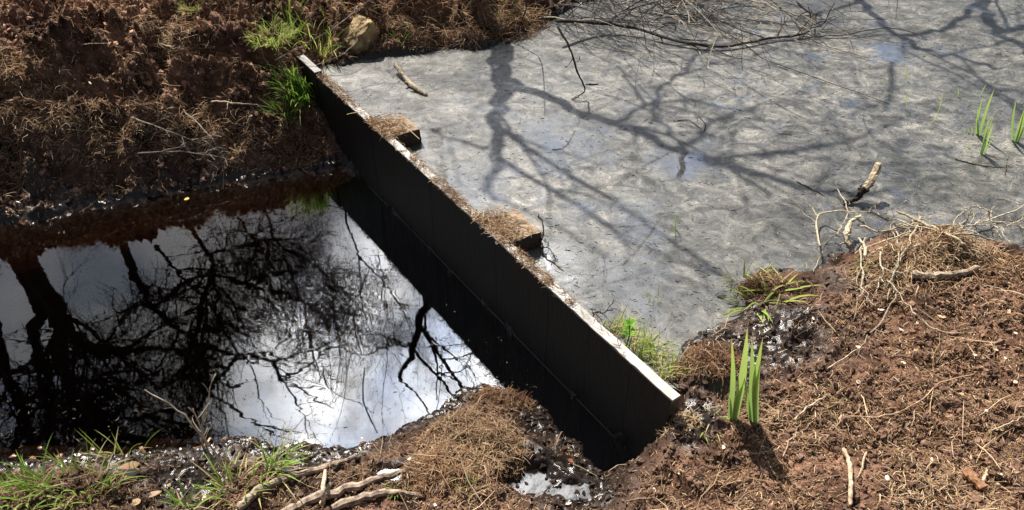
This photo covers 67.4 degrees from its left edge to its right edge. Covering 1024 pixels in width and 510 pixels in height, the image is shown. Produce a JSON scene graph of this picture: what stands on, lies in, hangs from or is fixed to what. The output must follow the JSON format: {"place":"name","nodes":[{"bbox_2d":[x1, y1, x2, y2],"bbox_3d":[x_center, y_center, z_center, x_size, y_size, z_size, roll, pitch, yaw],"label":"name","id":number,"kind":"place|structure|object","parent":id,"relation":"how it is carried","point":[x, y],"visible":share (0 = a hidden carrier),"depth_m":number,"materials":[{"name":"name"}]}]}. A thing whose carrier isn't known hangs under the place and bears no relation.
{"place":"outdoors","nodes":[
{"label":"outdoors","id":0,"kind":"place"},
{"bbox_2d":[0,0,1023,509],"bbox_3d":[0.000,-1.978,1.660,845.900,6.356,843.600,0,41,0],"label":"ground","id":1,"kind":"structure","parent":0,"point":[172,296],"depth_m":3.23,"materials":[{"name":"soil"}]},
{"bbox_2d":[0,46,58,133],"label":"straw mound","id":2,"kind":"object","parent":1,"relation":"on","point":[12,74],"visible":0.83,"depth_m":3.16,"materials":[{"name":"plant"}]},
{"bbox_2d":[0,451,72,509],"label":"grass tuft","id":3,"kind":"object","parent":1,"relation":"on","point":[18,477],"visible":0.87,"depth_m":1.99,"materials":[{"name":"plant"}]},
{"bbox_2d":[0,433,148,509],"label":"grass tuft","id":4,"kind":"object","parent":1,"relation":"on","point":[63,464],"visible":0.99,"depth_m":2.02,"materials":[{"name":"plant"}]},
{"bbox_2d":[0,92,157,170],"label":"straw mound","id":5,"kind":"object","parent":1,"relation":"on","point":[92,104],"visible":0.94,"depth_m":3.21,"materials":[{"name":"plant"}]},
{"bbox_2d":[76,430,159,470],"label":"grass tuft","id":6,"kind":"object","parent":1,"relation":"on","point":[95,448],"visible":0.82,"depth_m":2.26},
{"bbox_2d":[108,468,139,478],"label":"dead leaf","id":7,"kind":"object","parent":1,"relation":"on","point":[132,472],"visible":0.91,"depth_m":2.10,"materials":[{"name":"plant"}]},
{"bbox_2d":[116,461,139,469],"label":"dead leaf","id":8,"kind":"object","parent":1,"relation":"on","point":[129,465],"visible":0.74,"depth_m":2.23,"materials":[{"name":"plant"}]},
{"bbox_2d":[127,12,210,73],"bbox_3d":[-1.493,-0.935,3.371,0.352,0.239,0.259,0,41,0],"label":"straw mound","id":9,"kind":"object","parent":1,"relation":"on","point":[174,27],"visible":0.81,"depth_m":3.35,"materials":[{"name":"plant"}]},
{"bbox_2d":[131,115,223,157],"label":"twig","id":10,"kind":"object","parent":1,"relation":"on","point":[167,131],"visible":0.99,"depth_m":3.26,"materials":[{"name":"brown wood"}]},
{"bbox_2d":[145,390,211,456],"bbox_3d":[-0.958,0.488,2.205,0.151,0.247,0.025,10,42,11],"label":"withered twig","id":11,"kind":"object","parent":1,"relation":"on","point":[194,427],"visible":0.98,"depth_m":2.18,"materials":[{"name":"wood"}]},
{"bbox_2d":[157,475,204,507],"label":"grass tuft","id":12,"kind":"object","parent":1,"relation":"on","point":[174,499],"visible":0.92,"depth_m":2.03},
{"bbox_2d":[138,137,237,168],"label":"twig","id":13,"kind":"object","parent":1,"relation":"on","point":[192,152],"visible":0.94,"depth_m":3.27,"materials":[{"name":"brown wood"}]},
{"bbox_2d":[114,86,265,166],"bbox_3d":[-1.382,-0.561,3.314,0.645,0.349,0.274,0,41,0],"label":"straw mound","id":14,"kind":"object","parent":1,"relation":"on","point":[185,120],"visible":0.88,"depth_m":3.31,"materials":[{"name":"plant"}]},
{"bbox_2d":[173,0,211,18],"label":"grass tuft","id":15,"kind":"object","parent":1,"relation":"on","point":[186,7],"visible":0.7,"depth_m":3.53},
{"bbox_2d":[183,109,228,190],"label":"twig","id":16,"kind":"object","parent":1,"relation":"on","point":[211,149],"visible":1,"depth_m":3.27,"materials":[{"name":"brown wood"}]},
{"bbox_2d":[188,402,227,476],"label":"withered twig","id":17,"kind":"object","parent":1,"relation":"on","point":[210,446],"visible":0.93,"depth_m":2.00,"materials":[{"name":"wood"}]},
{"bbox_2d":[200,374,215,447],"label":"withered twig","id":18,"kind":"object","parent":1,"relation":"on","point":[202,424],"visible":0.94,"depth_m":2.23,"materials":[{"name":"wood"}]},
{"bbox_2d":[0,0,430,223],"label":"peat crumbs","id":19,"kind":"object","parent":1,"relation":"on","point":[44,173],"visible":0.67,"depth_m":3.31,"materials":[{"name":"soil"}]},
{"bbox_2d":[0,0,470,218],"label":"plant litter","id":20,"kind":"object","parent":1,"relation":"on","point":[137,51],"visible":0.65,"depth_m":3.32,"materials":[{"name":"plant"}]},
{"bbox_2d":[191,445,282,509],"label":"grass tuft","id":21,"kind":"object","parent":1,"relation":"on","point":[229,474],"visible":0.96,"depth_m":2.04,"materials":[{"name":"plant"}]},
{"bbox_2d":[210,100,287,128],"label":"branch","id":22,"kind":"object","parent":1,"relation":"on","point":[214,101],"visible":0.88,"depth_m":3.31,"materials":[{"name":"brown wood"}]},
{"bbox_2d":[240,12,301,54],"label":"grass tuft","id":23,"kind":"object","parent":1,"relation":"on","point":[283,34],"visible":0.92,"depth_m":3.40,"materials":[{"name":"plant"}]},
{"bbox_2d":[242,421,315,462],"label":"grass tuft","id":24,"kind":"object","parent":1,"relation":"on","point":[256,458],"visible":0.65,"depth_m":2.28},
{"bbox_2d":[257,91,307,127],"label":"grass tuft","id":25,"kind":"object","parent":1,"relation":"on","point":[295,110],"visible":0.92,"depth_m":3.38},
{"bbox_2d":[256,435,309,498],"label":"grass tuft","id":26,"kind":"object","parent":1,"relation":"on","point":[288,462],"visible":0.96,"depth_m":2.06,"materials":[{"name":"plant"}]},
{"bbox_2d":[254,57,315,125],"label":"grass tuft","id":27,"kind":"object","parent":1,"relation":"on","point":[303,97],"visible":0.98,"depth_m":3.39,"materials":[{"name":"plant"}]},
{"bbox_2d":[258,0,318,39],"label":"grass tuft","id":28,"kind":"object","parent":1,"relation":"on","point":[289,6],"visible":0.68,"depth_m":3.56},
{"bbox_2d":[256,116,326,171],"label":"straw mound","id":29,"kind":"object","parent":1,"relation":"on","point":[302,162],"visible":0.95,"depth_m":3.40,"materials":[{"name":"plant"}]},
{"bbox_2d":[236,455,361,509],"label":"root","id":30,"kind":"object","parent":1,"relation":"on","point":[251,496],"visible":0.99,"depth_m":2.04,"materials":[{"name":"brown plant"}]},
{"bbox_2d":[319,469,326,506],"bbox_3d":[-0.499,0.599,2.061,0.024,0.119,0.183,-5,41,-6],"label":"stick","id":31,"kind":"object","parent":30,"relation":"on","point":[323,492],"visible":0.77,"depth_m":1.98,"materials":[{"name":"brown wood"}]},
{"bbox_2d":[284,8,358,61],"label":"grass tuft","id":32,"kind":"object","parent":1,"relation":"on","point":[321,54],"visible":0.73,"depth_m":3.56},
{"bbox_2d":[275,0,368,59],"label":"bramble stem","id":33,"kind":"object","parent":1,"relation":"on","point":[321,34],"visible":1,"depth_m":3.37,"materials":[{"name":"plant"}]},
{"bbox_2d":[281,467,409,509],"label":"root","id":34,"kind":"object","parent":1,"relation":"on","point":[315,497],"visible":0.91,"depth_m":2.03,"materials":[{"name":"brown plant"}]},
{"bbox_2d":[341,13,379,55],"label":"rock","id":35,"kind":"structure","parent":1,"relation":"on","point":[361,28],"depth_m":3.59,"materials":[{"name":"stone"}]},
{"bbox_2d":[331,488,422,509],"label":"root","id":36,"kind":"object","parent":1,"relation":"on","point":[342,503],"visible":1,"depth_m":2.01,"materials":[{"name":"brown plant"}]},
{"bbox_2d":[377,468,399,479],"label":"puddle","id":37,"kind":"object","parent":1,"relation":"on","point":[384,470],"visible":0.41,"depth_m":2.12,"materials":[{"name":"grey liquid"}]},
{"bbox_2d":[386,18,411,48],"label":"grass tuft","id":38,"kind":"object","parent":1,"relation":"on","point":[404,41],"visible":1,"depth_m":3.64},
{"bbox_2d":[318,0,505,53],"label":"straw mound","id":39,"kind":"object","parent":1,"relation":"on","point":[390,24],"visible":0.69,"depth_m":3.68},
{"bbox_2d":[394,444,487,500],"bbox_3d":[-0.187,0.584,2.072,0.268,0.128,0.171,0,41,0],"label":"straw mound","id":40,"kind":"object","parent":1,"relation":"on","point":[444,468],"visible":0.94,"depth_m":2.06,"materials":[{"name":"plant"}]},
{"bbox_2d":[409,404,530,486],"bbox_3d":[-0.117,0.540,2.180,0.355,0.137,0.302,0,41,0],"label":"straw mound","id":41,"kind":"object","parent":1,"relation":"on","point":[487,430],"visible":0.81,"depth_m":2.17,"materials":[{"name":"plant"}]},
{"bbox_2d":[453,469,487,494],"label":"grass tuft","id":42,"kind":"object","parent":1,"relation":"on","point":[472,482],"visible":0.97,"depth_m":2.02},
{"bbox_2d":[295,54,680,468],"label":"timber dam","id":43,"kind":"structure","parent":1,"relation":"on","point":[633,398],"depth_m":2.58,"materials":[{"name":"wood"}]},
{"bbox_2d":[362,110,412,140],"bbox_3d":[-0.479,-0.515,3.023,0.168,0.029,0.206,-22,46,-24],"label":"straw heap","id":44,"kind":"object","parent":43,"relation":"on","point":[383,123],"visible":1,"depth_m":3.01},
{"bbox_2d":[316,72,632,358],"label":"plant litter","id":45,"kind":"object","parent":43,"relation":"on","point":[323,78],"visible":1,"depth_m":2.65,"materials":[{"name":"plant"}]},
{"bbox_2d":[471,206,537,246],"bbox_3d":[-0.024,-0.102,2.549,0.190,0.033,0.215,-23,46,-24],"label":"straw heap","id":46,"kind":"object","parent":43,"relation":"on","point":[496,224],"visible":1,"depth_m":2.54,"materials":[{"name":"plant"}]},
{"bbox_2d":[468,382,537,413],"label":"straw mound","id":47,"kind":"object","parent":1,"relation":"on","point":[499,396],"visible":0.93,"depth_m":2.40,"materials":[{"name":"plant"}]},
{"bbox_2d":[462,0,555,42],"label":"straw mound","id":48,"kind":"object","parent":1,"relation":"on","point":[508,18],"visible":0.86,"depth_m":3.78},
{"bbox_2d":[0,0,1023,509],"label":"peat crumbs","id":49,"kind":"object","parent":1,"relation":"on","point":[958,454],"visible":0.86,"depth_m":2.01,"materials":[{"name":"soil"}]},
{"bbox_2d":[506,470,551,496],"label":"puddle","id":50,"kind":"object","parent":1,"relation":"on","point":[538,483],"visible":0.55,"depth_m":2.15,"materials":[{"name":"grey liquid"}]},
{"bbox_2d":[547,483,591,499],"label":"puddle","id":51,"kind":"object","parent":1,"relation":"on","point":[565,491],"visible":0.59,"depth_m":2.12,"materials":[{"name":"grey liquid"}]},
{"bbox_2d":[603,302,646,344],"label":"grass tuft","id":52,"kind":"object","parent":1,"relation":"on","point":[617,327],"visible":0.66,"depth_m":2.27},
{"bbox_2d":[621,316,636,345],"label":"seedling","id":53,"kind":"object","parent":1,"relation":"on","point":[629,323],"visible":0.96,"depth_m":2.18,"materials":[{"name":"green plant"}]},
{"bbox_2d":[651,336,707,387],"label":"grass tuft","id":54,"kind":"object","parent":1,"relation":"on","point":[667,373],"visible":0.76,"depth_m":2.15,"materials":[{"name":"plant"}]},
{"bbox_2d":[656,405,705,438],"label":"straw mound","id":55,"kind":"object","parent":1,"relation":"on","point":[679,421],"visible":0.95,"depth_m":2.04,"materials":[{"name":"plant"}]},
{"bbox_2d":[555,2,834,58],"bbox_3d":[0.939,-1.023,3.756,1.404,0.338,0.490,-10,42,-12],"label":"fallen branch","id":56,"kind":"object","parent":1,"relation":"on","point":[661,36],"visible":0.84,"depth_m":3.74,"materials":[{"name":"brown wood"}]},
{"bbox_2d":[671,336,749,386],"bbox_3d":[0.552,0.302,2.154,0.239,0.120,0.187,0,41,0],"label":"straw mound","id":57,"kind":"object","parent":1,"relation":"on","point":[723,352],"visible":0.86,"depth_m":2.13,"materials":[{"name":"plant"}]},
{"bbox_2d":[682,404,738,445],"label":"grass tuft","id":58,"kind":"object","parent":1,"relation":"on","point":[702,433],"visible":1,"depth_m":2.02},
{"bbox_2d":[532,0,914,103],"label":"bare bush","id":59,"kind":"object","parent":1,"relation":"on","point":[692,3],"visible":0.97,"depth_m":3.77,"materials":[{"name":"brown wood"}]},
{"bbox_2d":[728,327,747,421],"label":"iris plant","id":60,"kind":"object","parent":1,"relation":"on","point":[736,403],"visible":0.94,"depth_m":1.92,"materials":[{"name":"green plant"}]},
{"bbox_2d":[721,259,774,290],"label":"grass tuft","id":61,"kind":"object","parent":1,"relation":"on","point":[730,279],"visible":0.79,"depth_m":2.44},
{"bbox_2d":[744,339,762,423],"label":"iris plant","id":62,"kind":"object","parent":1,"relation":"on","point":[752,402],"visible":0.97,"depth_m":1.91,"materials":[{"name":"green plant"}]},
{"bbox_2d":[731,268,789,302],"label":"straw mound","id":63,"kind":"object","parent":1,"relation":"on","point":[759,277],"visible":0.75,"depth_m":2.38,"materials":[{"name":"plant"}]},
{"bbox_2d":[722,269,818,329],"bbox_3d":[0.775,0.131,2.332,0.282,0.105,0.249,-32,50,-31],"label":"grass tuft","id":64,"kind":"object","parent":1,"relation":"on","point":[744,308],"visible":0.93,"depth_m":2.34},
{"bbox_2d":[744,263,816,308],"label":"grass tuft","id":65,"kind":"object","parent":1,"relation":"on","point":[771,293],"visible":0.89,"depth_m":2.36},
{"bbox_2d":[794,394,826,419],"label":"twig","id":66,"kind":"object","parent":1,"relation":"on","point":[804,410],"visible":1,"depth_m":1.97,"materials":[{"name":"brown wood"}]},
{"bbox_2d":[762,380,859,446],"bbox_3d":[0.772,0.410,1.986,0.267,0.100,0.184,0,41,0],"label":"straw mound","id":67,"kind":"object","parent":1,"relation":"on","point":[827,410],"visible":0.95,"depth_m":1.98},
{"bbox_2d":[842,448,853,505],"bbox_3d":[0.805,0.525,1.828,0.023,0.040,0.172,10,42,11],"label":"stick","id":68,"kind":"object","parent":1,"relation":"on","point":[850,475],"visible":1,"depth_m":1.81,"materials":[{"name":"brown wood"}]},
{"bbox_2d":[840,237,875,321],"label":"brushwood twig","id":69,"kind":"object","parent":1,"relation":"on","point":[863,274],"visible":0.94,"depth_m":2.32,"materials":[{"name":"brown wood"}]},
{"bbox_2d":[856,294,896,358],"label":"brushwood twig","id":70,"kind":"object","parent":1,"relation":"on","point":[873,329],"visible":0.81,"depth_m":2.19,"materials":[{"name":"brown wood"}]},
{"bbox_2d":[856,251,901,299],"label":"brushwood twig","id":71,"kind":"object","parent":1,"relation":"on","point":[882,268],"visible":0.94,"depth_m":2.30,"materials":[{"name":"brown wood"}]},
{"bbox_2d":[854,208,922,253],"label":"brushwood twig","id":72,"kind":"object","parent":1,"relation":"on","point":[873,245],"visible":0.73,"depth_m":2.47,"materials":[{"name":"brown wood"}]},
{"bbox_2d":[838,243,952,307],"bbox_3d":[1.161,0.070,2.326,0.285,0.120,0.274,-24,46,-25],"label":"straw mound","id":73,"kind":"object","parent":1,"relation":"on","point":[901,266],"visible":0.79,"depth_m":2.31,"materials":[{"name":"plant"}]},
{"bbox_2d":[874,216,921,300],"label":"brushwood twig","id":74,"kind":"object","parent":1,"relation":"on","point":[910,236],"visible":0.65,"depth_m":2.31,"materials":[{"name":"brown wood"}]},
{"bbox_2d":[857,211,946,238],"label":"brushwood twig","id":75,"kind":"object","parent":1,"relation":"on","point":[873,230],"visible":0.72,"depth_m":2.56,"materials":[{"name":"brown wood"}]},
{"bbox_2d":[846,373,974,417],"bbox_3d":[1.035,0.366,1.957,0.396,0.047,0.042,-13,42,-14],"label":"twig","id":76,"kind":"object","parent":1,"relation":"on","point":[912,404],"visible":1,"depth_m":1.94,"materials":[{"name":"brown wood"}]},
{"bbox_2d":[862,211,997,261],"bbox_3d":[1.348,-0.082,2.414,0.459,0.259,0.253,-32,50,-32],"label":"brushwood twig","id":77,"kind":"object","parent":1,"relation":"on","point":[907,234],"visible":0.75,"depth_m":2.37,"materials":[{"name":"brown wood"}]},
{"bbox_2d":[887,280,976,337],"bbox_3d":[1.168,0.175,2.185,0.070,0.150,0.280,-11,42,-12],"label":"brushwood twig","id":78,"kind":"object","parent":1,"relation":"on","point":[912,311],"visible":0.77,"depth_m":2.17,"materials":[{"name":"brown wood"}]},
{"bbox_2d":[863,223,1010,270],"bbox_3d":[1.311,-0.009,2.371,0.456,0.162,0.199,0,41,0],"label":"straw mound","id":79,"kind":"object","parent":1,"relation":"on","point":[965,239],"visible":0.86,"depth_m":2.35,"materials":[{"name":"plant"}]},
{"bbox_2d":[896,210,984,270],"bbox_3d":[1.358,-0.100,2.435,0.104,0.221,0.413,0,41,0],"label":"brushwood twig","id":80,"kind":"object","parent":79,"relation":"on","point":[923,223],"visible":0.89,"depth_m":2.32,"materials":[{"name":"brown wood"}]},
{"bbox_2d":[870,456,1004,509],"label":"straw mound","id":81,"kind":"object","parent":1,"relation":"on","point":[924,485],"visible":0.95,"depth_m":1.78,"materials":[{"name":"plant"}]},
{"bbox_2d":[905,265,979,278],"bbox_3d":[1.275,0.049,2.268,0.206,0.039,0.044,0,41,0],"label":"driftwood","id":82,"kind":"object","parent":1,"relation":"on","point":[948,274],"visible":1,"depth_m":2.26,"materials":[{"name":"wood"}]},
{"bbox_2d":[896,215,1023,242],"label":"brushwood twig","id":83,"kind":"object","parent":1,"relation":"on","point":[962,225],"visible":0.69,"depth_m":2.56,"materials":[{"name":"brown wood"}]},
{"bbox_2d":[913,205,1023,247],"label":"brushwood twig","id":84,"kind":"object","parent":1,"relation":"on","point":[977,222],"visible":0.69,"depth_m":2.63,"materials":[{"name":"brown wood"}]},
{"bbox_2d":[962,468,987,489],"bbox_3d":[1.069,0.519,1.777,0.029,0.034,0.065,-5,41,-6],"label":"bark piece","id":85,"kind":"object","parent":1,"relation":"on","point":[972,477],"visible":1,"depth_m":1.77,"materials":[{"name":"brown wood"}]},
{"bbox_2d":[940,247,1023,287],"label":"straw mound","id":86,"kind":"object","parent":1,"relation":"on","point":[1001,276],"visible":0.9,"depth_m":2.29,"materials":[{"name":"plant"}]},
{"bbox_2d":[319,0,1023,387],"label":"water","id":87,"kind":"structure","parent":0,"point":[485,114],"depth_m":3.11,"materials":[{"name":"liquid"}]},
{"bbox_2d":[393,62,427,95],"bbox_3d":[-0.465,-0.779,3.410,0.052,0.050,0.286,-24,46,-25],"label":"stick","id":88,"kind":"object","parent":87,"relation":"on","point":[403,75],"visible":1,"depth_m":3.41,"materials":[{"name":"brown wood"}]},
{"bbox_2d":[537,214,557,259],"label":"twig","id":89,"kind":"object","parent":87,"relation":"on","point":[542,235],"visible":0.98,"depth_m":2.56,"materials":[{"name":"grey wood"}]},
{"bbox_2d":[557,27,585,99],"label":"bramble stem","id":90,"kind":"object","parent":87,"relation":"on","point":[564,38],"visible":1,"depth_m":3.18,"materials":[{"name":"brown wood"}]},
{"bbox_2d":[588,300,621,320],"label":"twig","id":91,"kind":"object","parent":87,"relation":"on","point":[611,309],"visible":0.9,"depth_m":2.27,"materials":[{"name":"grey wood"}]},
{"bbox_2d":[620,318,683,364],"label":"grass tuft","id":92,"kind":"object","parent":87,"relation":"on","point":[643,348],"visible":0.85,"depth_m":2.20,"materials":[{"name":"plant"}]},
{"bbox_2d":[355,0,1023,369],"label":"floating debris","id":93,"kind":"object","parent":87,"relation":"on","point":[723,174],"visible":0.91,"depth_m":2.93,"materials":[{"name":"plant"}]},
{"bbox_2d":[716,1,764,37],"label":"twig","id":94,"kind":"object","parent":87,"relation":"on","point":[736,27],"visible":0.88,"depth_m":3.81,"materials":[{"name":"brown wood"}]},
{"bbox_2d":[800,222,844,271],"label":"brushwood twig","id":95,"kind":"object","parent":87,"relation":"on","point":[824,246],"visible":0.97,"depth_m":2.50,"materials":[{"name":"brown wood"}]},
{"bbox_2d":[835,215,865,249],"bbox_3d":[1.142,-0.082,2.569,0.060,0.090,0.148,30,49,30],"label":"stick","id":96,"kind":"object","parent":87,"relation":"on","point":[846,237],"visible":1,"depth_m":2.54,"materials":[{"name":"brown wood"}]},
{"bbox_2d":[842,184,873,204],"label":"broken branch","id":97,"kind":"object","parent":87,"relation":"on","point":[861,191],"visible":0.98,"depth_m":2.74,"materials":[{"name":"brown wood"}]},
{"bbox_2d":[861,162,881,190],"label":"broken branch","id":98,"kind":"object","parent":97,"relation":"on","point":[872,178],"visible":1,"depth_m":2.73,"materials":[{"name":"brown wood"}]},
{"bbox_2d":[858,237,866,257],"bbox_3d":[1.129,-0.026,2.471,0.015,0.056,0.159,11,42,13],"label":"stick","id":99,"kind":"object","parent":87,"relation":"on","point":[865,248],"visible":0.98,"depth_m":2.44,"materials":[{"name":"brown wood"}]},
{"bbox_2d":[793,193,941,246],"bbox_3d":[1.149,-0.126,2.530,0.348,0.164,0.373,0,41,0],"label":"brushwood twig","id":100,"kind":"object","parent":87,"relation":"on","point":[815,221],"visible":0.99,"depth_m":2.59,"materials":[{"name":"brown wood"}]},
{"bbox_2d":[801,23,934,43],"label":"twig","id":101,"kind":"object","parent":87,"relation":"on","point":[858,32],"visible":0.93,"depth_m":3.78,"materials":[{"name":"brown wood"}]},
{"bbox_2d":[869,211,917,287],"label":"brushwood twig","id":102,"kind":"object","parent":87,"relation":"on","point":[899,256],"visible":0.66,"depth_m":2.34,"materials":[{"name":"brown wood"}]},
{"bbox_2d":[945,202,1001,234],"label":"brushwood twig","id":103,"kind":"object","parent":87,"relation":"on","point":[988,210],"visible":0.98,"depth_m":2.62,"materials":[{"name":"brown wood"}]},
{"bbox_2d":[968,90,993,134],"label":"iris plant","id":104,"kind":"object","parent":87,"relation":"on","point":[978,131],"visible":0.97,"depth_m":3.06,"materials":[{"name":"green plant"}]},
{"bbox_2d":[980,116,995,153],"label":"iris plant","id":105,"kind":"object","parent":87,"relation":"on","point":[984,149],"visible":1,"depth_m":2.96,"materials":[{"name":"green plant"}]},
{"bbox_2d":[990,211,1023,237],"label":"brushwood twig","id":106,"kind":"object","parent":87,"relation":"on","point":[1021,227],"visible":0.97,"depth_m":2.57,"materials":[{"name":"brown wood"}]},
{"bbox_2d":[1011,101,1023,141],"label":"iris plant","id":107,"kind":"object","parent":87,"relation":"on","point":[1018,135],"visible":1,"depth_m":3.03,"materials":[{"name":"green plant"}]},
{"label":"water","id":108,"kind":"structure","parent":0,"visible":0},
{"bbox_2d":[1,304,550,447],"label":"floating debris","id":109,"kind":"object","parent":108,"relation":"on","point":[243,398],"visible":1,"depth_m":2.44,"materials":[{"name":"plant"}]},
{"bbox_2d":[362,367,364,412],"bbox_3d":[-0.465,0.426,2.412,0.037,0.226,0.005,0,41,0],"label":"reed stub","id":110,"kind":"object","parent":108,"relation":"in","point":[363,392],"visible":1,"depth_m":2.42,"materials":[{"name":"plant"}]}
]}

